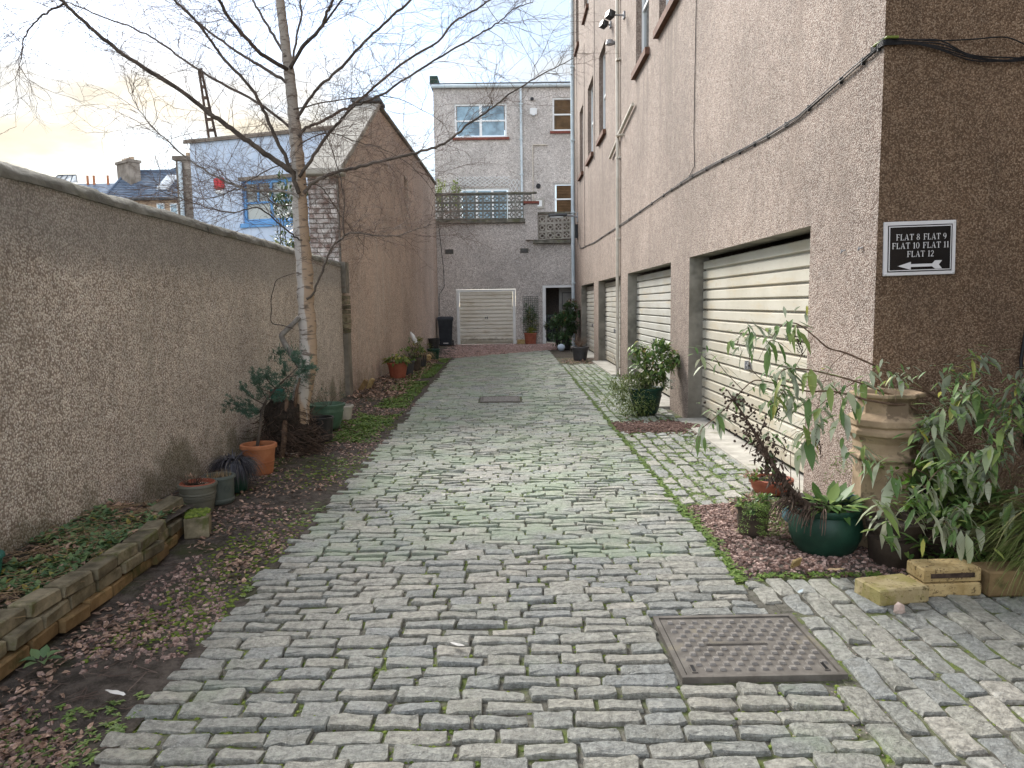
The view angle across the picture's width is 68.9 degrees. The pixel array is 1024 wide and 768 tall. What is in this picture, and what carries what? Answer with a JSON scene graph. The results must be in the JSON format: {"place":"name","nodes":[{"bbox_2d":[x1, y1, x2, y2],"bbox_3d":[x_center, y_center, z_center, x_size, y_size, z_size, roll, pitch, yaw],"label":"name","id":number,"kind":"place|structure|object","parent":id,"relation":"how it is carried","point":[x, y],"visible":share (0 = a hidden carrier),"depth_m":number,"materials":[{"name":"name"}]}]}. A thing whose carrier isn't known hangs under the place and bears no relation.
{"place":"outdoors","nodes":[
{"label":"outdoors","id":0,"kind":"place"},
{"bbox_2d":[0,344,469,767],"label":"verge","id":1,"kind":"structure","parent":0,"point":[75,681],"depth_m":3.86,"materials":[{"name":"soil"}]},
{"bbox_2d":[19,645,62,667],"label":"weed","id":2,"kind":"object","parent":1,"relation":"on","point":[44,651],"visible":1,"depth_m":3.13,"materials":[{"name":"green plant"}]},
{"bbox_2d":[0,495,184,680],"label":"brick edging","id":3,"kind":"object","parent":1,"relation":"on","point":[67,602],"visible":0.97,"depth_m":3.62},
{"bbox_2d":[0,503,194,608],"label":"planting bed","id":4,"kind":"object","parent":1,"relation":"on","point":[182,509],"visible":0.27,"depth_m":4.19,"materials":[{"name":"soil"}]},
{"bbox_2d":[0,549,5,574],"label":"pot","id":5,"kind":"object","parent":4,"relation":"on","point":[2,554],"visible":0.97,"depth_m":3.69,"materials":[{"name":"teal ceramic"}]},
{"bbox_2d":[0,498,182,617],"bbox_3d":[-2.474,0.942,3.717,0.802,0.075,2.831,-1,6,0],"label":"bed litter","id":6,"kind":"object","parent":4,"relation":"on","point":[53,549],"visible":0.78,"depth_m":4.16,"materials":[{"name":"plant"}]},
{"bbox_2d":[0,498,184,595],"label":"bed leaves","id":7,"kind":"object","parent":4,"relation":"on","point":[12,565],"visible":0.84,"depth_m":4.14,"materials":[{"name":"green plant"}]},
{"bbox_2d":[106,689,124,695],"bbox_3d":[-1.529,1.189,2.880,0.100,0.006,0.030,2,7,23],"label":"litter scrap","id":8,"kind":"object","parent":1,"relation":"on","point":[117,692],"visible":1,"depth_m":2.88,"materials":[{"name":"white paper"}]},
{"bbox_2d":[15,430,365,767],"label":"twig litter","id":9,"kind":"object","parent":1,"relation":"on","point":[84,696],"visible":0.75,"depth_m":3.23,"materials":[{"name":"brown plant"}]},
{"bbox_2d":[171,470,217,512],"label":"potted plant","id":10,"kind":"object","parent":1,"relation":"on","point":[198,492],"visible":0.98,"depth_m":5.36,"materials":[{"name":"grey ceramic"}]},
{"bbox_2d":[183,507,211,539],"bbox_3d":[-2.087,0.925,4.963,0.161,0.164,0.210,-3,6,-17],"label":"mossy brick","id":11,"kind":"object","parent":1,"relation":"on","point":[197,523],"visible":1,"depth_m":4.88,"materials":[{"name":"beige stone"}]},
{"bbox_2d":[0,423,398,767],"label":"verge weeds","id":12,"kind":"object","parent":1,"relation":"on","point":[117,727],"visible":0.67,"depth_m":2.72,"materials":[{"name":"green plant"}]},
{"bbox_2d":[0,386,421,767],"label":"brown litter","id":13,"kind":"object","parent":1,"relation":"on","point":[26,740],"visible":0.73,"depth_m":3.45,"materials":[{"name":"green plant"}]},
{"bbox_2d":[201,469,235,505],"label":"potted plant","id":14,"kind":"object","parent":1,"relation":"on","point":[225,495],"visible":0.82,"depth_m":5.67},
{"bbox_2d":[199,448,268,492],"bbox_3d":[-2.265,0.712,6.087,0.570,0.323,0.619,-1,6,0],"label":"potted plant","id":15,"kind":"object","parent":1,"relation":"on","point":[242,468],"visible":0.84,"depth_m":6.00,"materials":[{"name":"black plant"}]},
{"bbox_2d":[83,422,393,662],"bbox_3d":[-1.862,0.851,6.386,0.937,0.057,6.477,-1,6,0],"label":"verge moss","id":16,"kind":"object","parent":1,"relation":"on","point":[190,619],"visible":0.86,"depth_m":4.03,"materials":[{"name":"green plant"}]},
{"bbox_2d":[221,349,319,475],"bbox_3d":[-2.193,0.243,6.696,1.001,1.125,0.419,0,6,10],"label":"potted plant","id":17,"kind":"object","parent":1,"relation":"on","point":[264,451],"visible":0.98,"depth_m":6.65,"materials":[{"name":"green plant"}]},
{"bbox_2d":[0,0,628,460],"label":"birch tree","id":18,"kind":"object","parent":1,"relation":"on","point":[290,426],"visible":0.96,"depth_m":7.36,"materials":[{"name":"beige plant"}]},
{"bbox_2d":[311,415,333,441],"bbox_3d":[-2.123,0.499,8.317,0.286,0.270,0.286,-1,6,0],"label":"bucket","id":19,"kind":"object","parent":1,"relation":"on","point":[327,423],"visible":0.58,"depth_m":8.23,"materials":[{"name":"black plastic"}]},
{"bbox_2d":[309,387,345,429],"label":"potted plant","id":20,"kind":"object","parent":1,"relation":"on","point":[335,409],"visible":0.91,"depth_m":9.00,"materials":[{"name":"green plastic"}]},
{"bbox_2d":[340,262,352,395],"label":"brick pier","id":21,"kind":"structure","parent":1,"relation":"on","point":[346,318],"depth_m":12.25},
{"bbox_2d":[342,404,353,419],"bbox_3d":[-2.235,0.377,9.842,0.302,0.200,0.302,-1,6,0],"label":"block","id":22,"kind":"object","parent":1,"relation":"on","point":[347,412],"visible":0.48,"depth_m":9.76,"materials":[{"name":"stone"}]},
{"bbox_2d":[358,379,367,390],"bbox_3d":[-2.620,0.032,13.124,0.083,0.240,0.112,30,5,-13],"label":"brick","id":23,"kind":"object","parent":1,"relation":"on","point":[363,384],"visible":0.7,"depth_m":13.07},
{"bbox_2d":[329,358,450,443],"bbox_3d":[-2.066,-0.064,14.908,0.970,0.079,13.362,-1,6,-1],"label":"grass strip","id":24,"kind":"object","parent":1,"relation":"on","point":[364,418],"depth_m":10.23,"materials":[{"name":"green plant"}]},
{"bbox_2d":[347,358,441,397],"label":"litter","id":25,"kind":"object","parent":1,"relation":"on","point":[385,379],"visible":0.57,"depth_m":13.88,"materials":[{"name":"brown plant"}]},
{"bbox_2d":[381,354,409,378],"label":"potted plant","id":26,"kind":"object","parent":1,"relation":"on","point":[397,368],"visible":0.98,"depth_m":15.31,"materials":[{"name":"orange plant"}]},
{"bbox_2d":[397,347,418,374],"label":"potted plant","id":27,"kind":"object","parent":1,"relation":"on","point":[410,367],"visible":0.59,"depth_m":16.07,"materials":[{"name":"green plant"}]},
{"bbox_2d":[406,346,423,371],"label":"potted plant","id":28,"kind":"object","parent":1,"relation":"on","point":[417,363],"visible":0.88,"depth_m":16.96,"materials":[{"name":"green plant"}]},
{"bbox_2d":[410,336,435,366],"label":"potted plant","id":29,"kind":"object","parent":1,"relation":"on","point":[423,356],"visible":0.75,"depth_m":18.22,"materials":[{"name":"green plant"}]},
{"bbox_2d":[427,348,439,358],"bbox_3d":[-2.182,-0.832,20.776,0.382,0.300,0.382,-1,6,0],"label":"pot","id":30,"kind":"object","parent":1,"relation":"on","point":[436,354],"visible":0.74,"depth_m":20.65,"materials":[{"name":"green plastic"}]},
{"bbox_2d":[428,338,439,347],"bbox_3d":[-2.568,-1.296,24.598,0.388,0.420,0.388,-1,6,0],"label":"pot","id":31,"kind":"object","parent":1,"relation":"on","point":[433,342],"visible":0.72,"depth_m":24.45,"materials":[{"name":"black plastic"}]},
{"bbox_2d":[437,316,453,345],"bbox_3d":[-2.449,-1.944,27.511,0.600,1.088,0.681,-1,6,-5],"label":"wheelie bin","id":32,"kind":"object","parent":1,"relation":"on","point":[445,325],"visible":0.88,"depth_m":27.25,"materials":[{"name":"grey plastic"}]},
{"bbox_2d":[0,0,569,305],"label":"sky","id":33,"kind":"structure","parent":0,"point":[63,150],"materials":[{"name":"white"}]},
{"bbox_2d":[94,350,902,767],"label":"cobbled lane","id":34,"kind":"structure","parent":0,"point":[380,592],"depth_m":3.50,"materials":[{"name":"stone"}]},
{"bbox_2d":[480,396,519,402],"bbox_3d":[-0.186,0.261,11.875,0.620,0.064,0.660,-1,6,-1],"label":"manhole cover","id":35,"kind":"object","parent":34,"relation":"on","point":[500,399],"visible":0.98,"depth_m":11.78,"materials":[{"name":"metal"}]},
{"bbox_2d":[132,429,891,767],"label":"joint moss","id":36,"kind":"object","parent":34,"relation":"on","point":[478,763],"visible":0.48,"depth_m":2.95,"materials":[{"name":"green plant"}]},
{"bbox_2d":[351,360,673,525],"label":"lane weeds","id":37,"kind":"object","parent":34,"relation":"on","point":[516,458],"visible":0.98,"depth_m":7.10,"materials":[{"name":"green plant"}]},
{"bbox_2d":[558,358,596,363],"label":"dead leaves","id":38,"kind":"object","parent":34,"relation":"on","point":[572,362],"visible":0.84,"depth_m":19.23,"materials":[{"name":"brown plant"}]},
{"bbox_2d":[568,336,589,360],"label":"potted plant","id":39,"kind":"object","parent":34,"relation":"on","point":[579,351],"visible":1,"depth_m":19.48,"materials":[{"name":"plastic"}]},
{"bbox_2d":[562,366,747,581],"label":"edge weeds","id":40,"kind":"object","parent":34,"relation":"on","point":[739,577],"visible":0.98,"depth_m":5.26,"materials":[{"name":"green plant"}]},
{"bbox_2d":[653,614,847,683],"bbox_3d":[1.009,1.163,3.279,0.665,0.064,0.590,-1,6,-1],"label":"manhole cover","id":41,"kind":"object","parent":34,"relation":"on","point":[748,648],"visible":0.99,"depth_m":3.22,"materials":[{"name":"metal"}]},
{"bbox_2d":[686,500,1023,578],"bbox_3d":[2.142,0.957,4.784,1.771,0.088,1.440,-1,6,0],"label":"red gravel","id":42,"kind":"structure","parent":34,"relation":"on","point":[755,545],"depth_m":4.43,"materials":[{"name":"red gravel"}]},
{"bbox_2d":[728,490,789,536],"bbox_3d":[1.601,0.828,4.681,0.500,0.291,0.470,-1,6,0],"label":"potted plant","id":43,"kind":"object","parent":42,"relation":"on","point":[752,517],"visible":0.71,"depth_m":4.70,"materials":[{"name":"green plant"}]},
{"bbox_2d":[680,506,880,580],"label":"bed edge weeds","id":44,"kind":"object","parent":42,"relation":"on","point":[869,573],"visible":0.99,"depth_m":4.11,"materials":[{"name":"green plant"}]},
{"bbox_2d":[703,384,869,556],"bbox_3d":[1.648,0.503,4.299,1.033,1.016,0.492,-3,6,-18],"label":"potted plant","id":45,"kind":"object","parent":42,"relation":"on","point":[819,524],"visible":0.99,"depth_m":4.26,"materials":[{"name":"green plant"}]},
{"bbox_2d":[782,506,790,522],"bbox_3d":[1.685,0.797,4.521,0.124,0.080,0.124,28,23,-3],"label":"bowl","id":46,"kind":"object","parent":45,"relation":"in","point":[784,514],"visible":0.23,"depth_m":4.49,"materials":[{"name":"blue ceramic"}]},
{"bbox_2d":[790,557,801,567],"bbox_3d":[1.584,0.997,4.162,0.069,0.065,0.035,-3,7,-20],"label":"wood chip","id":47,"kind":"object","parent":42,"relation":"on","point":[796,562],"visible":1,"depth_m":4.15,"materials":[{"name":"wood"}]},
{"bbox_2d":[684,306,1023,563],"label":"straggling shrub","id":48,"kind":"object","parent":42,"relation":"on","point":[969,473],"visible":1,"depth_m":4.14,"materials":[{"name":"green plant"}]},
{"bbox_2d":[847,388,925,547],"bbox_3d":[2.232,0.517,4.484,0.417,0.956,0.417,-1,6,0],"label":"chimney pot planter","id":49,"kind":"object","parent":42,"relation":"on","point":[878,429],"visible":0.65,"depth_m":4.33,"materials":[{"name":"beige ceramic"}]},
{"bbox_2d":[865,512,925,568],"bbox_3d":[2.173,0.887,4.242,0.310,0.250,0.310,-1,6,0],"label":"pot","id":50,"kind":"object","parent":42,"relation":"on","point":[883,555],"visible":0.52,"depth_m":4.14,"materials":[{"name":"ceramic"}]},
{"bbox_2d":[769,451,1023,561],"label":"foliage","id":51,"kind":"object","parent":42,"relation":"on","point":[927,540],"visible":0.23,"depth_m":4.10,"materials":[{"name":"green plant"}]},
{"bbox_2d":[861,450,1020,561],"bbox_3d":[2.448,0.672,4.283,0.726,0.662,0.681,-5,7,-31],"label":"potted plant","id":52,"kind":"object","parent":42,"relation":"on","point":[947,499],"visible":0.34,"depth_m":4.16,"materials":[{"name":"green plant"}]},
{"bbox_2d":[430,76,571,344],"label":"end house","id":53,"kind":"structure","parent":0,"point":[531,256],"depth_m":28.46,"materials":[{"name":"grey concrete"}]},
{"bbox_2d":[435,179,447,218],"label":"potted shrub","id":54,"kind":"object","parent":53,"relation":"on","point":[438,189],"visible":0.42,"depth_m":29.69,"materials":[{"name":"green plant"}]},
{"bbox_2d":[450,180,461,217],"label":"potted shrub","id":55,"kind":"object","parent":53,"relation":"on","point":[455,182],"visible":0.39,"depth_m":29.73,"materials":[{"name":"green plant"}]},
{"bbox_2d":[454,103,506,137],"bbox_3d":[-1.286,-10.782,30.611,2.130,1.350,0.070,-1,6,0],"label":"window frame","id":56,"kind":"structure","parent":53,"relation":"in","point":[495,128],"depth_m":30.60,"materials":[{"name":"white plastic"}]},
{"bbox_2d":[447,176,519,217],"bbox_3d":[-1.181,-7.575,30.832,3.069,1.955,0.034,-1,6,0],"label":"trellis","id":57,"kind":"object","parent":53,"relation":"attached to","point":[488,185],"visible":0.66,"depth_m":30.75,"materials":[{"name":"white paint"}]},
{"bbox_2d":[460,188,509,217],"bbox_3d":[-1.126,-7.234,30.990,2.050,1.730,0.070,-1,6,0],"label":"window frame","id":58,"kind":"structure","parent":53,"relation":"in","point":[470,190],"depth_m":30.95,"materials":[{"name":"white wood"}]},
{"bbox_2d":[460,291,512,343],"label":"garage door","id":59,"kind":"structure","parent":53,"relation":"in","point":[485,317],"depth_m":28.37,"materials":[{"name":"paint"}]},
{"bbox_2d":[523,296,538,332],"bbox_3d":[0.709,-2.618,28.231,0.590,1.386,0.016,-1,6,0],"label":"plant trellis","id":60,"kind":"object","parent":53,"relation":"attached to","point":[530,298],"visible":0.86,"depth_m":28.21,"materials":[{"name":"brown"}]},
{"bbox_2d":[534,198,543,208],"bbox_3d":[1.116,-7.456,30.847,0.400,0.400,0.075,-1,6,0],"label":"meter box","id":61,"kind":"object","parent":53,"relation":"attached to","point":[541,203],"visible":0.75,"depth_m":30.81,"materials":[{"name":"plastic"}]},
{"bbox_2d":[552,97,570,130],"bbox_3d":[2.106,-11.033,30.589,0.920,1.340,0.070,-1,6,0],"label":"window frame","id":62,"kind":"structure","parent":53,"relation":"in","point":[562,117],"depth_m":30.58,"materials":[{"name":"white glass"}]},
{"bbox_2d":[554,183,570,211],"bbox_3d":[2.193,-7.658,30.950,0.920,1.290,0.070,-1,6,0],"label":"window frame","id":63,"kind":"structure","parent":53,"relation":"in","point":[562,194],"depth_m":30.93,"materials":[{"name":"white glass"}]},
{"bbox_2d":[559,288,571,338],"bbox_3d":[2.164,-2.655,28.698,0.720,2.050,0.056,-2,6,-8],"label":"door","id":64,"kind":"structure","parent":53,"relation":"in","point":[564,293],"depth_m":28.59,"materials":[{"name":"grey paint"}]},
{"bbox_2d":[457,306,571,344],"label":"ground","id":65,"kind":"structure","parent":0,"point":[502,343],"depth_m":30.73,"materials":[{"name":"brick"}]},
{"bbox_2d":[56,174,113,192],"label":"roofed house","id":66,"kind":"structure","parent":65,"relation":"on","point":[73,179],"depth_m":53.39,"materials":[{"name":"stone"}]},
{"bbox_2d":[107,157,178,213],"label":"slate house","id":67,"kind":"structure","parent":65,"relation":"on","point":[130,176],"depth_m":45.34,"materials":[{"name":"stone"}]},
{"bbox_2d":[0,161,344,553],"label":"garden wall","id":68,"kind":"structure","parent":65,"relation":"on","point":[137,340],"depth_m":5.29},
{"bbox_2d":[172,152,193,218],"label":"stone house end","id":69,"kind":"structure","parent":65,"relation":"on","point":[185,161],"depth_m":18.73,"materials":[{"name":"stone"}]},
{"bbox_2d":[183,125,333,246],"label":"white building","id":70,"kind":"structure","parent":65,"relation":"on","point":[254,214],"depth_m":17.17,"materials":[{"name":"paint"}]},
{"bbox_2d":[198,68,216,137],"bbox_3d":[-7.293,-6.559,17.994,0.463,2.031,0.064,-1,6,0],"label":"lattice mast","id":71,"kind":"object","parent":70,"relation":"attached to","point":[206,97],"visible":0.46,"depth_m":17.96,"materials":[{"name":"grey metal"}]},
{"bbox_2d":[214,178,224,193],"bbox_3d":[-6.787,-4.596,17.308,0.230,0.360,0.110,1,6,18],"label":"alarm box","id":72,"kind":"object","parent":70,"relation":"attached to","point":[220,185],"visible":0.38,"depth_m":17.27,"materials":[{"name":"red plastic"}]},
{"bbox_2d":[244,178,292,222],"bbox_3d":[-5.458,-4.183,17.073,1.550,0.960,0.070,1,6,18],"label":"window frame","id":73,"kind":"structure","parent":70,"relation":"in","point":[251,214],"depth_m":17.15,"materials":[{"name":"blue paint"}]},
{"bbox_2d":[264,170,309,248],"bbox_3d":[-3.805,-2.442,13.161,1.300,2.777,1.044,-3,7,-23],"label":"holly shrub","id":74,"kind":"object","parent":65,"relation":"on","point":[286,201],"visible":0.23,"depth_m":12.96,"materials":[{"name":"green plant"}]},
{"bbox_2d":[306,97,438,391],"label":"gable building","id":75,"kind":"structure","parent":65,"relation":"on","point":[389,313],"depth_m":15.85,"materials":[{"name":"brown stone"}]},
{"bbox_2d":[546,314,559,341],"bbox_3d":[1.589,-2.150,28.903,0.600,1.088,0.681,-1,6,-3],"label":"wheelie bin","id":76,"kind":"object","parent":65,"relation":"on","point":[548,330],"visible":0.23,"depth_m":28.66,"materials":[{"name":"grey plastic"}]},
{"bbox_2d":[570,0,1023,528],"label":"block of flats","id":77,"kind":"structure","parent":65,"relation":"on","point":[790,218],"depth_m":5.97,"materials":[{"name":"beige paint"}]},
{"bbox_2d":[548,212,577,237],"bbox_3d":[1.687,-5.226,24.586,0.980,0.840,0.200,-1,6,0],"label":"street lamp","id":78,"kind":"object","parent":77,"relation":"attached to","point":[558,215],"visible":0.99,"depth_m":24.50,"materials":[{"name":"metal"}]},
{"bbox_2d":[587,286,593,351],"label":"garage door","id":79,"kind":"structure","parent":77,"relation":"in","point":[590,290],"depth_m":22.68,"materials":[{"name":"white paint"}]},
{"bbox_2d":[591,86,592,150],"bbox_3d":[2.275,-7.208,20.373,0.070,1.980,1.400,-1,6,0],"label":"window frame","id":80,"kind":"structure","parent":77,"relation":"in","point":[592,86],"depth_m":20.99,"materials":[{"name":"white wood"}]},
{"bbox_2d":[603,51,605,128],"bbox_3d":[2.278,-6.937,17.742,0.070,2.000,1.250,-1,6,0],"label":"window frame","id":81,"kind":"structure","parent":77,"relation":"in","point":[604,57],"depth_m":18.25,"materials":[{"name":"white wood"}]},
{"bbox_2d":[599,19,610,29],"bbox_3d":[2.022,-7.728,16.053,0.258,0.163,0.180,-3,6,-17],"label":"security light","id":82,"kind":"object","parent":77,"relation":"attached to","point":[604,25],"visible":0.95,"depth_m":15.98,"materials":[{"name":"metal"}]},
{"bbox_2d":[605,280,619,366],"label":"garage door","id":83,"kind":"structure","parent":77,"relation":"in","point":[610,304],"depth_m":18.02,"materials":[{"name":"white paint"}]},
{"bbox_2d":[605,9,624,20],"bbox_3d":[1.965,-7.005,14.181,0.377,0.163,0.185,-2,6,-14],"label":"security camera","id":84,"kind":"object","parent":77,"relation":"attached to","point":[610,15],"visible":1,"depth_m":14.12,"materials":[{"name":"metal"}]},
{"bbox_2d":[642,0,648,50],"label":"window frame","id":85,"kind":"structure","parent":77,"relation":"in","point":[645,3],"depth_m":12.80,"materials":[{"name":"white wood"}]},
{"bbox_2d":[636,269,670,395],"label":"garage door","id":86,"kind":"structure","parent":77,"relation":"in","point":[654,291],"depth_m":12.59,"materials":[{"name":"white paint"}]},
{"bbox_2d":[702,238,809,472],"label":"garage door","id":87,"kind":"structure","parent":77,"relation":"in","point":[756,285],"depth_m":7.38,"materials":[{"name":"beige paint"}]},
{"bbox_2d":[577,35,1023,248],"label":"cable bundle","id":88,"kind":"object","parent":77,"relation":"attached to","point":[886,40],"visible":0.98,"depth_m":4.45,"materials":[{"name":"black rubber"}]},
{"bbox_2d":[883,220,955,275],"bbox_3d":[2.482,-0.827,4.547,0.435,0.325,0.019,-2,6,0],"label":"flats sign","id":89,"kind":"object","parent":77,"relation":"attached to","point":[918,247],"visible":1,"depth_m":4.54,"materials":[{"name":"black metal"}]},
{"bbox_2d":[927,463,1023,603],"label":"sedge clump","id":90,"kind":"object","parent":65,"relation":"on","point":[1010,546],"visible":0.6,"depth_m":3.87,"materials":[{"name":"green plant"}]},
{"bbox_2d":[476,345,572,357],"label":"gravel yard","id":91,"kind":"structure","parent":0,"point":[561,354],"depth_m":22.72,"materials":[{"name":"brown gravel"}]},
{"bbox_2d":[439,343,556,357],"bbox_3d":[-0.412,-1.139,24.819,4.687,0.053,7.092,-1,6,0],"label":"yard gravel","id":92,"kind":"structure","parent":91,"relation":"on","point":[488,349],"depth_m":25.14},
{"bbox_2d":[522,303,539,343],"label":"potted plant","id":93,"kind":"object","parent":91,"relation":"on","point":[530,337],"visible":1,"depth_m":27.96,"materials":[{"name":"green plant"}]},
{"bbox_2d":[543,298,580,349],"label":"potted shrub","id":94,"kind":"object","parent":91,"relation":"on","point":[562,319],"visible":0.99,"depth_m":24.18,"materials":[{"name":"green plant"}]},
{"bbox_2d":[561,364,780,507],"bbox_3d":[1.731,0.222,12.044,0.985,0.082,13.300,-1,6,0],"label":"garage apron","id":95,"kind":"object","parent":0,"point":[684,482],"visible":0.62,"depth_m":7.24,"materials":[{"name":"stone"}]},
{"bbox_2d":[597,337,680,416],"bbox_3d":[1.745,-0.034,9.974,1.257,1.176,0.812,-1,6,0],"label":"potted plant","id":96,"kind":"object","parent":95,"relation":"on","point":[645,393],"visible":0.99,"depth_m":9.93,"materials":[{"name":"green plant"}]},
{"bbox_2d":[565,367,784,507],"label":"joint weeds","id":97,"kind":"object","parent":95,"relation":"on","point":[692,463],"visible":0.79,"depth_m":7.28,"materials":[{"name":"green plant"}]},
{"bbox_2d":[739,467,793,495],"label":"potted plant","id":98,"kind":"object","parent":95,"relation":"on","point":[759,482],"visible":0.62,"depth_m":5.74,"materials":[{"name":"orange plant"}]},
{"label":"gravel patch","id":99,"kind":"structure","parent":95,"relation":"on","visible":0},
{"bbox_2d":[611,418,700,436],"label":"bark chips","id":100,"kind":"object","parent":99,"relation":"on","point":[663,426],"visible":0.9,"depth_m":8.91,"materials":[{"name":"brown wood"}]},
{"bbox_2d":[744,576,1023,767],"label":"side paving","id":101,"kind":"structure","parent":0,"point":[932,733],"depth_m":3.07,"materials":[{"name":"stone"}]},
{"bbox_2d":[854,573,928,605],"bbox_3d":[1.914,1.039,3.770,0.278,0.087,0.194,-2,6,-11],"label":"brick","id":102,"kind":"object","parent":101,"relation":"on","point":[890,589],"visible":1,"depth_m":3.70,"materials":[{"name":"yellow stone"}]},
{"bbox_2d":[893,602,904,613],"bbox_3d":[1.852,1.075,3.566,0.059,0.062,0.043,-1,6,0],"label":"stone","id":103,"kind":"object","parent":101,"relation":"on","point":[899,607],"visible":1,"depth_m":3.55,"materials":[{"name":"stone"}]},
{"bbox_2d":[775,597,1023,737],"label":"joint moss","id":104,"kind":"object","parent":101,"relation":"on","point":[842,701],"visible":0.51,"depth_m":2.94,"materials":[{"name":"green plant"}]},
{"bbox_2d":[907,575,980,596],"bbox_3d":[2.215,1.032,3.835,0.301,0.072,0.154,-1,6,-3],"label":"brick","id":105,"kind":"object","parent":101,"relation":"on","point":[969,588],"visible":0.6,"depth_m":3.76,"materials":[{"name":"beige stone"}]},
{"bbox_2d":[906,558,980,582],"bbox_3d":[2.215,0.956,3.831,0.302,0.077,0.155,-1,6,-3],"label":"brick","id":106,"kind":"object","parent":105,"relation":"on","point":[934,570],"visible":0.98,"depth_m":3.77,"materials":[{"name":"beige stone"}]},
{"bbox_2d":[971,561,1023,596],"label":"brick","id":107,"kind":"object","parent":101,"relation":"on","point":[990,577],"visible":0.65,"depth_m":3.75,"materials":[{"name":"beige stone"}]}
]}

